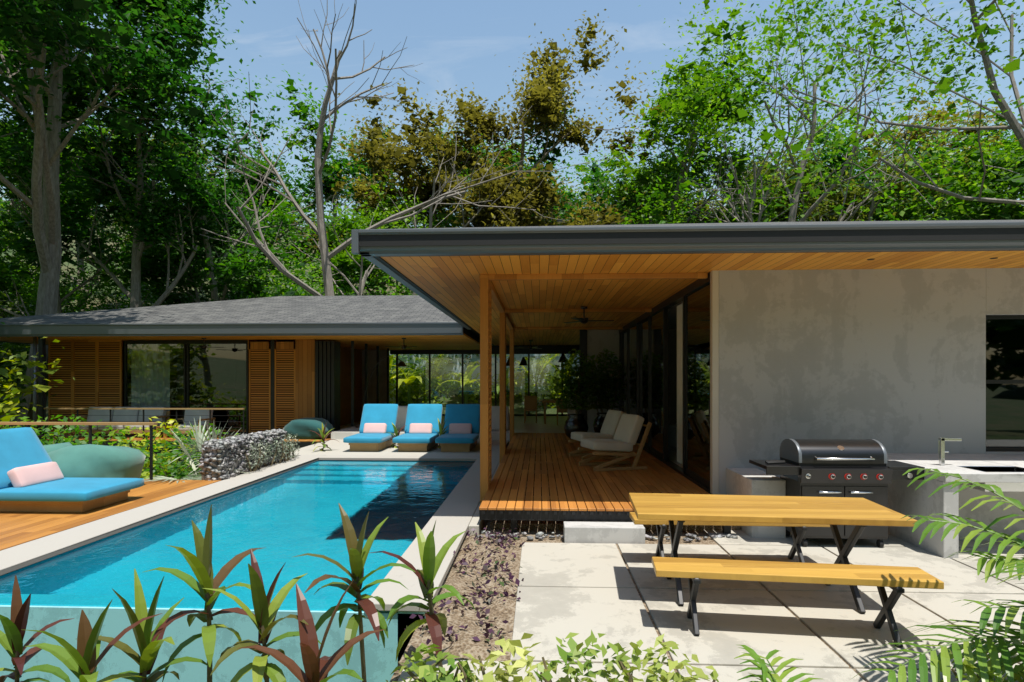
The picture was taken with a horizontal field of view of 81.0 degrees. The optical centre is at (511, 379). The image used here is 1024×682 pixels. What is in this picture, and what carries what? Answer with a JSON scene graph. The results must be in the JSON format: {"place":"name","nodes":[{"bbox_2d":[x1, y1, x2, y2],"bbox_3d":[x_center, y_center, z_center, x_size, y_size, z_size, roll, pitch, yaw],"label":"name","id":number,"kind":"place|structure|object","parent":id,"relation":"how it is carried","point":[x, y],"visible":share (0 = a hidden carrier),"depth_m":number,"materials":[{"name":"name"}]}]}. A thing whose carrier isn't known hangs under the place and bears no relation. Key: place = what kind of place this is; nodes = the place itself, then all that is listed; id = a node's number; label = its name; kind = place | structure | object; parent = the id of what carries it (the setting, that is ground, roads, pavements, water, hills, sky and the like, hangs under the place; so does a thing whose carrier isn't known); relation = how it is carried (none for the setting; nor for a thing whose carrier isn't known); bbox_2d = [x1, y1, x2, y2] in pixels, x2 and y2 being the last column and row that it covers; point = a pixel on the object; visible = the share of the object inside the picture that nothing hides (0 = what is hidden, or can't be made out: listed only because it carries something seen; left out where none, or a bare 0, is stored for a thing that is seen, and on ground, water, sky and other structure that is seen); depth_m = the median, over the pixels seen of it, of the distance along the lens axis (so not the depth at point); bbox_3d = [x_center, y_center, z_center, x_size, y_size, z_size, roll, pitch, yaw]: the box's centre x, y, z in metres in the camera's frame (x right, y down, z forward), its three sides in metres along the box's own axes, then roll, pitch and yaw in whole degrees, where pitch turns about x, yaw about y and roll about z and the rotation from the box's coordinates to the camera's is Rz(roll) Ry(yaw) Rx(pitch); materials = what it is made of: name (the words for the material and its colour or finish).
{"place":"outdoors","nodes":[
{"label":"outdoors","id":0,"kind":"place"},
{"bbox_2d":[0,455,499,611],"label":"pool coping","id":1,"kind":"object","parent":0,"point":[453,515],"visible":0.72,"depth_m":7.10,"materials":[{"name":"white concrete"}]},
{"bbox_2d":[0,200,579,477],"bbox_3d":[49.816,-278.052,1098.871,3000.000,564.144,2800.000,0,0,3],"label":"terrain","id":2,"kind":"structure","parent":0,"point":[518,405],"depth_m":35.11,"materials":[{"name":"green plant"}]},
{"bbox_2d":[0,575,73,681],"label":"ti plant","id":3,"kind":"object","parent":2,"relation":"on","point":[12,636],"visible":0.99,"depth_m":3.43,"materials":[{"name":"green plant"}]},
{"bbox_2d":[0,292,74,427],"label":"shrub","id":4,"kind":"object","parent":2,"relation":"on","point":[7,389],"visible":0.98,"depth_m":15.69,"materials":[{"name":"green plant"}]},
{"bbox_2d":[0,251,93,378],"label":"forest shrub","id":5,"kind":"object","parent":2,"relation":"on","point":[16,346],"visible":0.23,"depth_m":32.53,"materials":[{"name":"green plant"}]},
{"bbox_2d":[0,7,125,205],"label":"tree","id":6,"kind":"object","parent":2,"relation":"on","point":[69,99],"visible":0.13,"depth_m":26.26,"materials":[{"name":"green plant"}]},
{"bbox_2d":[10,414,135,447],"bbox_3d":[-9.921,2.014,13.257,3.194,2.548,2.546,0,0,3],"label":"garden bush","id":7,"kind":"object","parent":2,"relation":"on","point":[75,436],"visible":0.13,"depth_m":13.36,"materials":[{"name":"green plant"}]},
{"bbox_2d":[0,114,165,310],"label":"forest tree","id":8,"kind":"object","parent":2,"relation":"on","point":[78,249],"visible":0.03,"depth_m":38.45,"materials":[{"name":"green plant"}]},
{"bbox_2d":[25,599,161,681],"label":"ti plant","id":9,"kind":"object","parent":2,"relation":"on","point":[82,660],"visible":1,"depth_m":3.12,"materials":[{"name":"green plant"}]},
{"bbox_2d":[0,123,188,317],"bbox_3d":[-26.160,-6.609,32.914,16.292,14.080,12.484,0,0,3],"label":"tree","id":10,"kind":"object","parent":2,"relation":"on","point":[83,203],"visible":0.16,"depth_m":32.22,"materials":[{"name":"green plant"}]},
{"bbox_2d":[59,254,177,312],"bbox_3d":[-22.373,-3.733,33.922,7.609,7.188,5.273,0,0,3],"label":"forest shrub","id":11,"kind":"object","parent":2,"relation":"on","point":[104,300],"visible":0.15,"depth_m":33.15,"materials":[{"name":"green plant"}]},
{"bbox_2d":[0,0,260,428],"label":"tree","id":12,"kind":"object","parent":2,"relation":"on","point":[33,33],"visible":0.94,"depth_m":20.68,"materials":[{"name":"green plant"}]},
{"bbox_2d":[0,20,288,307],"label":"tree","id":13,"kind":"object","parent":2,"relation":"on","point":[195,195],"visible":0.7,"depth_m":26.90,"materials":[{"name":"green plant"}]},
{"bbox_2d":[97,416,206,479],"bbox_3d":[-8.206,2.049,13.760,3.062,2.421,2.378,0,0,3],"label":"garden bush","id":14,"kind":"object","parent":2,"relation":"on","point":[141,444],"visible":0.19,"depth_m":13.61,"materials":[{"name":"green plant"}]},
{"bbox_2d":[97,569,211,681],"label":"ti plant","id":15,"kind":"object","parent":2,"relation":"on","point":[145,659],"visible":0.94,"depth_m":3.37,"materials":[{"name":"green plant"}]},
{"bbox_2d":[136,423,238,479],"bbox_3d":[-6.676,2.020,12.527,2.851,2.214,2.254,0,0,3],"label":"garden bush","id":16,"kind":"object","parent":2,"relation":"on","point":[172,470],"visible":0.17,"depth_m":12.26,"materials":[{"name":"green plant"}]},
{"bbox_2d":[37,180,340,305],"bbox_3d":[-15.753,-4.736,30.703,13.322,13.472,15.629,0,0,-25],"label":"tree","id":17,"kind":"object","parent":2,"relation":"on","point":[154,268],"visible":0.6,"depth_m":29.32,"materials":[{"name":"green plant"}]},
{"bbox_2d":[77,60,314,302],"bbox_3d":[-15.200,-7.138,30.609,8.632,19.240,9.302,0,0,3],"label":"bare tree","id":18,"kind":"object","parent":2,"relation":"on","point":[214,294],"visible":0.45,"depth_m":29.37,"materials":[{"name":"grey plant"}]},
{"bbox_2d":[37,420,360,479],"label":"building floor","id":19,"kind":"structure","parent":2,"relation":"on","point":[304,443],"depth_m":17.09,"materials":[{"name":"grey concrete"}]},
{"bbox_2d":[33,337,45,438],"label":"veranda posts","id":20,"kind":"object","parent":19,"relation":"on","point":[42,380],"visible":0.46,"depth_m":17.13,"materials":[{"name":"brown wood"}]},
{"bbox_2d":[69,407,169,437],"bbox_3d":[-11.747,1.262,18.002,2.500,0.876,0.904,0,0,3],"label":"outdoor sofa","id":21,"kind":"object","parent":19,"relation":"on","point":[93,415],"visible":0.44,"depth_m":18.16,"materials":[{"name":"grey fabric"}]},
{"bbox_2d":[44,408,243,439],"bbox_3d":[-10.441,1.250,17.000,5.824,0.900,0.080,0,0,3],"label":"veranda railing","id":22,"kind":"object","parent":19,"relation":"on","point":[176,415],"visible":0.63,"depth_m":16.96,"materials":[{"name":"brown wood"}]},
{"bbox_2d":[48,340,386,434],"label":"building wall","id":23,"kind":"structure","parent":19,"relation":"on","point":[270,385],"depth_m":18.65,"materials":[{"name":"brown wood"}]},
{"bbox_2d":[131,344,169,410],"bbox_3d":[-11.381,0.265,18.895,1.250,2.810,0.080,0,0,3],"label":"window","id":24,"kind":"structure","parent":23,"relation":"attached to","point":[150,375],"depth_m":18.90,"materials":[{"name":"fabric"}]},
{"bbox_2d":[0,334,479,350],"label":"soffit","id":25,"kind":"structure","parent":23,"relation":"on","point":[438,342],"depth_m":18.46,"materials":[{"name":"brown wood"}]},
{"bbox_2d":[0,322,463,344],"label":"fascia","id":26,"kind":"structure","parent":25,"relation":"on","point":[251,329],"depth_m":16.68,"materials":[{"name":"silver metal"}]},
{"bbox_2d":[0,295,479,342],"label":"roof","id":27,"kind":"structure","parent":25,"relation":"on","point":[351,309],"depth_m":18.19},
{"bbox_2d":[282,418,333,438],"bbox_3d":[-5.901,1.400,17.501,1.345,0.580,0.918,0,0,7],"label":"bean bag","id":28,"kind":"object","parent":19,"relation":"on","point":[302,428],"visible":0.81,"depth_m":17.10,"materials":[{"name":"teal fabric"}]},
{"bbox_2d":[144,504,262,681],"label":"ti plant","id":29,"kind":"object","parent":2,"relation":"on","point":[200,564],"visible":0.94,"depth_m":3.59,"materials":[{"name":"green plant"}]},
{"bbox_2d":[144,418,266,482],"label":"silver fan palm","id":30,"kind":"object","parent":2,"relation":"on","point":[200,438],"visible":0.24,"depth_m":11.03,"materials":[{"name":"green plant"}]},
{"bbox_2d":[0,605,425,681],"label":"pool outer wall","id":31,"kind":"structure","parent":2,"relation":"on","point":[381,662],"depth_m":4.64,"materials":[{"name":"teal tile"}]},
{"bbox_2d":[0,461,474,609],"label":"pool water","id":32,"kind":"structure","parent":31,"relation":"in","point":[283,518],"depth_m":6.65,"materials":[{"name":"teal liquid"}]},
{"bbox_2d":[198,429,286,480],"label":"gabion wall","id":33,"kind":"structure","parent":2,"relation":"on","point":[222,459],"depth_m":10.61,"materials":[{"name":"grey stone"}]},
{"bbox_2d":[203,549,320,681],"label":"ti plant","id":34,"kind":"object","parent":2,"relation":"on","point":[263,619],"visible":0.9,"depth_m":3.17,"materials":[{"name":"green plant"}]},
{"bbox_2d":[114,61,429,297],"bbox_3d":[-15.640,-9.998,38.278,17.674,17.363,14.698,0,0,-27],"label":"forest tree","id":35,"kind":"object","parent":2,"relation":"on","point":[303,113],"visible":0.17,"depth_m":37.48,"materials":[{"name":"green plant"}]},
{"bbox_2d":[198,59,419,295],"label":"forest tree","id":36,"kind":"object","parent":2,"relation":"on","point":[327,191],"visible":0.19,"depth_m":46.12,"materials":[{"name":"green plant"}]},
{"bbox_2d":[237,581,384,681],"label":"ti plant","id":37,"kind":"object","parent":2,"relation":"on","point":[317,668],"visible":1,"depth_m":3.00,"materials":[{"name":"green plant"}]},
{"bbox_2d":[294,503,414,681],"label":"ti plant","id":38,"kind":"object","parent":2,"relation":"on","point":[358,552],"visible":0.98,"depth_m":3.45,"materials":[{"name":"green plant"}]},
{"bbox_2d":[265,66,475,263],"bbox_3d":[-8.367,-11.133,39.878,14.521,17.836,15.232,0,0,3],"label":"forest tree","id":39,"kind":"object","parent":2,"relation":"on","point":[379,155],"visible":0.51,"depth_m":37.70,"materials":[{"name":"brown plant"}]},
{"bbox_2d":[284,164,468,295],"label":"tree","id":40,"kind":"object","parent":2,"relation":"on","point":[339,261],"visible":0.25,"depth_m":33.84,"materials":[{"name":"green plant"}]},
{"bbox_2d":[334,260,452,389],"bbox_3d":[-6.382,-2.998,31.867,7.669,7.143,5.349,0,0,3],"label":"forest shrub","id":41,"kind":"object","parent":2,"relation":"on","point":[398,289],"visible":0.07,"depth_m":30.84,"materials":[{"name":"green plant"}]},
{"bbox_2d":[286,439,508,535],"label":"terrace","id":42,"kind":"structure","parent":2,"relation":"on","point":[340,447],"depth_m":14.06,"materials":[{"name":"concrete"}]},
{"bbox_2d":[343,404,397,450],"bbox_3d":[-3.472,1.167,15.277,0.920,1.067,2.389,0,0,3],"label":"sun lounger","id":43,"kind":"object","parent":42,"relation":"on","point":[377,420],"visible":0.94,"depth_m":15.18,"materials":[{"name":"blue fabric"}]},
{"bbox_2d":[392,404,442,451],"bbox_3d":[-2.303,1.167,15.225,0.920,1.067,2.389,0,0,3],"label":"sun lounger","id":44,"kind":"object","parent":42,"relation":"on","point":[420,434],"visible":0.96,"depth_m":15.13,"materials":[{"name":"blue fabric"}]},
{"bbox_2d":[435,404,479,451],"bbox_3d":[-1.294,1.167,15.179,0.920,1.067,2.389,0,0,3],"label":"sun lounger","id":45,"kind":"object","parent":42,"relation":"on","point":[462,422],"visible":0.92,"depth_m":15.10,"materials":[{"name":"blue fabric"}]},
{"bbox_2d":[197,0,619,295],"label":"bare tree","id":46,"kind":"object","parent":2,"relation":"on","point":[325,254],"visible":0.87,"depth_m":27.10,"materials":[{"name":"grey plant"}]},
{"bbox_2d":[331,416,566,442],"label":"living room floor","id":47,"kind":"structure","parent":2,"relation":"on","point":[530,425],"depth_m":18.39,"materials":[{"name":"beige concrete"}]},
{"bbox_2d":[351,341,579,426],"bbox_3d":[-0.902,0.035,21.168,8.780,2.910,7.710,0,0,3],"label":"window frame","id":48,"kind":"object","parent":47,"relation":"on","point":[555,349],"depth_m":24.84,"materials":[{"name":"black metal"}]},
{"bbox_2d":[580,330,618,432],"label":"veranda end wall","id":49,"kind":"structure","parent":47,"relation":"on","point":[594,342],"depth_m":16.91,"materials":[{"name":"concrete"}]},
{"bbox_2d":[389,351,579,404],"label":"shrubs","id":50,"kind":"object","parent":2,"relation":"on","point":[456,367],"depth_m":30.74,"materials":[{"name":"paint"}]},
{"bbox_2d":[412,9,672,227],"bbox_3d":[1.158,-10.351,34.300,15.563,19.354,12.836,0,0,3],"label":"olive tree","id":51,"kind":"object","parent":2,"relation":"on","point":[543,92],"visible":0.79,"depth_m":32.25,"materials":[{"name":"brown plant"}]},
{"bbox_2d":[449,137,646,227],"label":"tree","id":52,"kind":"object","parent":2,"relation":"on","point":[608,219],"visible":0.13,"depth_m":30.57,"materials":[{"name":"green plant"}]},
{"bbox_2d":[461,78,718,225],"bbox_3d":[4.005,-10.829,39.540,13.683,12.839,17.861,0,0,-44],"label":"forest tree","id":53,"kind":"object","parent":2,"relation":"on","point":[595,171],"visible":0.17,"depth_m":39.03,"materials":[{"name":"green plant"}]},
{"bbox_2d":[480,273,707,504],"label":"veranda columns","id":54,"kind":"structure","parent":2,"relation":"on","point":[488,294],"depth_m":8.12,"materials":[{"name":"brown wood"}]},
{"bbox_2d":[381,251,1023,345],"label":"soffit","id":55,"kind":"structure","parent":54,"relation":"on","point":[451,284],"depth_m":7.94,"materials":[{"name":"brown wood"}]},
{"bbox_2d":[351,222,1023,329],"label":"fascia","id":56,"kind":"structure","parent":55,"relation":"on","point":[369,253],"depth_m":6.52,"materials":[{"name":"silver metal"}]},
{"bbox_2d":[353,220,1023,345],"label":"roof","id":57,"kind":"structure","parent":55,"relation":"on","point":[939,234],"depth_m":6.51,"materials":[{"name":"grey metal"}]},
{"bbox_2d":[588,0,797,223],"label":"green tree","id":58,"kind":"object","parent":2,"relation":"on","point":[680,100],"visible":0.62,"depth_m":29.88,"materials":[{"name":"green plant"}]},
{"bbox_2d":[600,171,805,224],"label":"tree","id":59,"kind":"object","parent":2,"relation":"on","point":[670,217],"visible":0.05,"depth_m":28.25,"materials":[{"name":"green plant"}]},
{"bbox_2d":[609,121,871,223],"bbox_3d":[16.400,-10.169,42.864,20.407,13.149,15.472,0,0,3],"label":"forest tree","id":60,"kind":"object","parent":2,"relation":"on","point":[707,207],"visible":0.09,"depth_m":38.89,"materials":[{"name":"green plant"}]},
{"bbox_2d":[623,0,974,223],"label":"sparse tree","id":61,"kind":"object","parent":2,"relation":"on","point":[798,184],"visible":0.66,"depth_m":26.42,"materials":[{"name":"green plant"}]},
{"bbox_2d":[588,0,1023,223],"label":"tree","id":62,"kind":"object","parent":2,"relation":"on","point":[942,86],"visible":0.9,"depth_m":18.04,"materials":[{"name":"green plant"}]},
{"bbox_2d":[719,268,1023,494],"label":"concrete wall","id":63,"kind":"structure","parent":2,"relation":"on","point":[892,360],"depth_m":7.71,"materials":[{"name":"grey concrete"}]},
{"bbox_2d":[668,301,682,467],"bbox_3d":[4.112,0.045,12.437,2.310,2.990,8.980,0,0,3],"label":"door frame","id":64,"kind":"object","parent":63,"relation":"attached to","point":[672,383],"depth_m":16.81,"materials":[{"name":"black metal"}]},
{"bbox_2d":[677,303,682,464],"bbox_3d":[2.970,0.070,10.526,0.070,2.780,0.600,0,0,3],"label":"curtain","id":65,"kind":"object","parent":64,"relation":"in","point":[680,383],"visible":0.71,"depth_m":10.46,"materials":[{"name":"fabric"}]},
{"bbox_2d":[710,270,718,494],"bbox_3d":[2.644,0.035,7.837,0.083,2.910,0.103,0,0,3],"label":"door jamb","id":66,"kind":"structure","parent":63,"relation":"attached to","point":[714,382],"depth_m":7.79,"materials":[{"name":"beige"}]},
{"bbox_2d":[986,315,1023,451],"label":"window","id":67,"kind":"structure","parent":63,"relation":"attached to","point":[1004,383],"depth_m":7.71,"materials":[{"name":"black glass"}]},
{"bbox_2d":[740,120,1016,221],"bbox_3d":[19.055,-6.401,30.421,13.391,11.651,12.077,0,0,44],"label":"tree","id":68,"kind":"object","parent":2,"relation":"on","point":[832,215],"visible":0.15,"depth_m":29.78,"materials":[{"name":"green plant"}]},
{"bbox_2d":[780,101,999,220],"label":"forest tree","id":69,"kind":"object","parent":2,"relation":"on","point":[834,162],"visible":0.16,"depth_m":35.27,"materials":[{"name":"green plant"}]},
{"bbox_2d":[857,74,1023,211],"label":"forest tree","id":70,"kind":"object","parent":2,"relation":"on","point":[914,137],"visible":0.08,"depth_m":38.30,"materials":[{"name":"green plant"}]},
{"bbox_2d":[866,105,1023,220],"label":"tree","id":71,"kind":"object","parent":2,"relation":"on","point":[974,210],"visible":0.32,"depth_m":25.70,"materials":[{"name":"green plant"}]},
{"bbox_2d":[916,99,1023,219],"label":"forest tree","id":72,"kind":"object","parent":2,"relation":"on","point":[1001,119],"visible":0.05,"depth_m":39.48,"materials":[{"name":"green plant"}]},
{"bbox_3d":[-8.897,3.066,6.475,7.637,2.668,7.730,0,0,3],"label":"deck frame","id":73,"kind":"object","parent":2,"relation":"on","visible":0},
{"bbox_2d":[0,422,157,479],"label":"deck railing","id":74,"kind":"object","parent":73,"relation":"on","point":[90,424],"visible":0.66,"depth_m":10.20,"materials":[{"name":"brown wood"}]},
{"bbox_2d":[0,480,221,550],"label":"deck","id":75,"kind":"structure","parent":73,"relation":"on","point":[17,528],"depth_m":7.53,"materials":[{"name":"brown wood"}]},
{"bbox_2d":[0,427,143,512],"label":"day bed","id":76,"kind":"object","parent":75,"relation":"on","point":[33,478],"visible":1,"depth_m":7.96,"materials":[{"name":"blue fabric"}]},
{"bbox_2d":[43,442,145,477],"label":"bean bag","id":77,"kind":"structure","parent":75,"relation":"on","point":[87,461],"depth_m":8.96,"materials":[{"name":"teal fabric"}]},
{"bbox_2d":[0,0,1023,227],"label":"sky","id":78,"kind":"structure","parent":0,"point":[461,43],"materials":[{"name":"blue"}]},
{"bbox_2d":[479,438,741,533],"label":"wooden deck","id":79,"kind":"structure","parent":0,"point":[512,520],"depth_m":7.02,"materials":[{"name":"brown wood"}]},
{"bbox_2d":[479,433,708,510],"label":"veranda deck","id":80,"kind":"structure","parent":79,"relation":"on","point":[606,490],"depth_m":8.88,"materials":[{"name":"brown wood"}]},
{"bbox_2d":[564,413,606,438],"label":"plant pots","id":81,"kind":"object","parent":80,"relation":"on","point":[575,423],"visible":0.69,"depth_m":14.98,"materials":[{"name":"black ceramic"}]},
{"bbox_2d":[552,349,599,414],"bbox_3d":[1.616,0.154,15.153,1.222,1.882,1.250,0,0,3],"label":"potted plant","id":82,"kind":"object","parent":81,"relation":"in","point":[576,402],"visible":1,"depth_m":14.99,"materials":[{"name":"green plant"}]},
{"bbox_2d":[583,348,626,412],"bbox_3d":[2.444,0.137,15.755,1.241,1.918,1.288,0,0,3],"label":"potted plant","id":83,"kind":"object","parent":81,"relation":"in","point":[605,400],"visible":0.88,"depth_m":15.57,"materials":[{"name":"green plant"}]},
{"bbox_2d":[568,410,629,459],"bbox_3d":[1.696,1.039,11.502,1.051,0.897,0.702,0,0,-15],"label":"lounge chair","id":84,"kind":"object","parent":80,"relation":"on","point":[610,424],"visible":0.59,"depth_m":11.36,"materials":[{"name":"beige fabric"}]},
{"bbox_2d":[578,414,651,471],"bbox_3d":[1.737,1.039,10.199,1.051,0.897,0.702,0,0,-15],"label":"lounge chair","id":85,"kind":"object","parent":80,"relation":"on","point":[627,432],"visible":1,"depth_m":9.97,"materials":[{"name":"beige fabric"}]},
{"bbox_2d":[619,272,710,493],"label":"sliding doors","id":86,"kind":"structure","parent":80,"relation":"on","point":[643,348],"depth_m":10.56,"materials":[{"name":"black glass"}]},
{"bbox_2d":[390,520,866,681],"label":"ground","id":87,"kind":"structure","parent":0,"point":[413,644],"depth_m":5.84,"materials":[{"name":"stone"}]},
{"bbox_2d":[370,521,475,671],"bbox_3d":[-0.553,1.363,3.653,0.638,1.048,0.616,0,0,3],"label":"ti plant","id":88,"kind":"object","parent":87,"relation":"on","point":[426,575],"visible":0.95,"depth_m":3.59,"materials":[{"name":"green plant"}]},
{"bbox_2d":[386,643,476,681],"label":"shrub","id":89,"kind":"object","parent":87,"relation":"on","point":[428,673],"visible":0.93,"depth_m":3.05,"materials":[{"name":"green plant"}]},
{"bbox_2d":[406,528,524,653],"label":"gravel","id":90,"kind":"structure","parent":87,"relation":"on","point":[491,632],"depth_m":5.10,"materials":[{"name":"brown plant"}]},
{"bbox_2d":[456,633,569,681],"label":"shrub","id":91,"kind":"object","parent":87,"relation":"on","point":[512,670],"visible":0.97,"depth_m":2.95,"materials":[{"name":"green plant"}]},
{"bbox_2d":[531,630,658,681],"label":"shrub","id":92,"kind":"object","parent":87,"relation":"on","point":[575,653],"visible":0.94,"depth_m":2.93,"materials":[{"name":"green plant"}]},
{"bbox_2d":[563,521,644,543],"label":"step block","id":93,"kind":"structure","parent":87,"relation":"on","point":[608,532],"depth_m":6.65,"materials":[{"name":"concrete"}]},
{"bbox_2d":[607,633,718,681],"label":"shrub","id":94,"kind":"object","parent":87,"relation":"on","point":[655,667],"visible":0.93,"depth_m":3.02,"materials":[{"name":"green plant"}]},
{"bbox_2d":[397,530,1023,681],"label":"patio slabs","id":95,"kind":"structure","parent":87,"relation":"on","point":[583,590],"depth_m":4.70,"materials":[{"name":"beige concrete"}]},
{"bbox_2d":[630,512,829,562],"bbox_3d":[2.130,1.582,5.910,1.883,0.464,0.392,0,0,3],"label":"bench","id":96,"kind":"object","parent":87,"relation":"on","point":[661,526],"visible":0.48,"depth_m":5.78,"materials":[{"name":"brown wood"}]},
{"bbox_2d":[629,493,917,613],"bbox_3d":[2.060,1.433,5.032,2.060,0.767,0.874,0,0,7],"label":"picnic table","id":97,"kind":"object","parent":87,"relation":"on","point":[861,514],"visible":0.93,"depth_m":4.86,"materials":[{"name":"brown wood"}]},
{"bbox_2d":[734,645,819,681],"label":"fern","id":98,"kind":"object","parent":87,"relation":"on","point":[765,670],"visible":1,"depth_m":2.95,"materials":[{"name":"green"}]},
{"bbox_2d":[652,557,943,646],"bbox_3d":[1.976,1.582,4.295,1.880,0.464,0.380,0,0,8],"label":"bench","id":99,"kind":"object","parent":87,"relation":"on","point":[897,580],"visible":1,"depth_m":4.22,"materials":[{"name":"brown wood"}]},
{"bbox_2d":[749,439,924,546],"bbox_3d":[3.570,1.230,6.647,1.650,1.139,0.636,0,0,3],"label":"gas barbecue","id":100,"kind":"object","parent":87,"relation":"on","point":[861,468],"visible":0.78,"depth_m":6.43,"materials":[{"name":"black metal"}]},
{"bbox_2d":[726,453,1023,558],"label":"outdoor kitchen counter","id":101,"kind":"object","parent":87,"relation":"on","point":[909,500],"visible":0.6,"depth_m":6.71,"materials":[{"name":"concrete"}]},
{"bbox_2d":[939,438,1023,491],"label":"sink faucet","id":102,"kind":"object","parent":101,"relation":"on","point":[1011,487],"visible":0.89,"depth_m":6.45,"materials":[{"name":"silver metal"}]},
{"bbox_2d":[853,468,1023,681],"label":"areca palm","id":103,"kind":"object","parent":87,"relation":"on","point":[1008,561],"visible":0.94,"depth_m":3.04,"materials":[{"name":"green plant"}]},
{"bbox_2d":[929,593,1023,680],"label":"areca palm","id":104,"kind":"object","parent":87,"relation":"on","point":[1012,611],"visible":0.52,"depth_m":2.93,"materials":[{"name":"green plant"}]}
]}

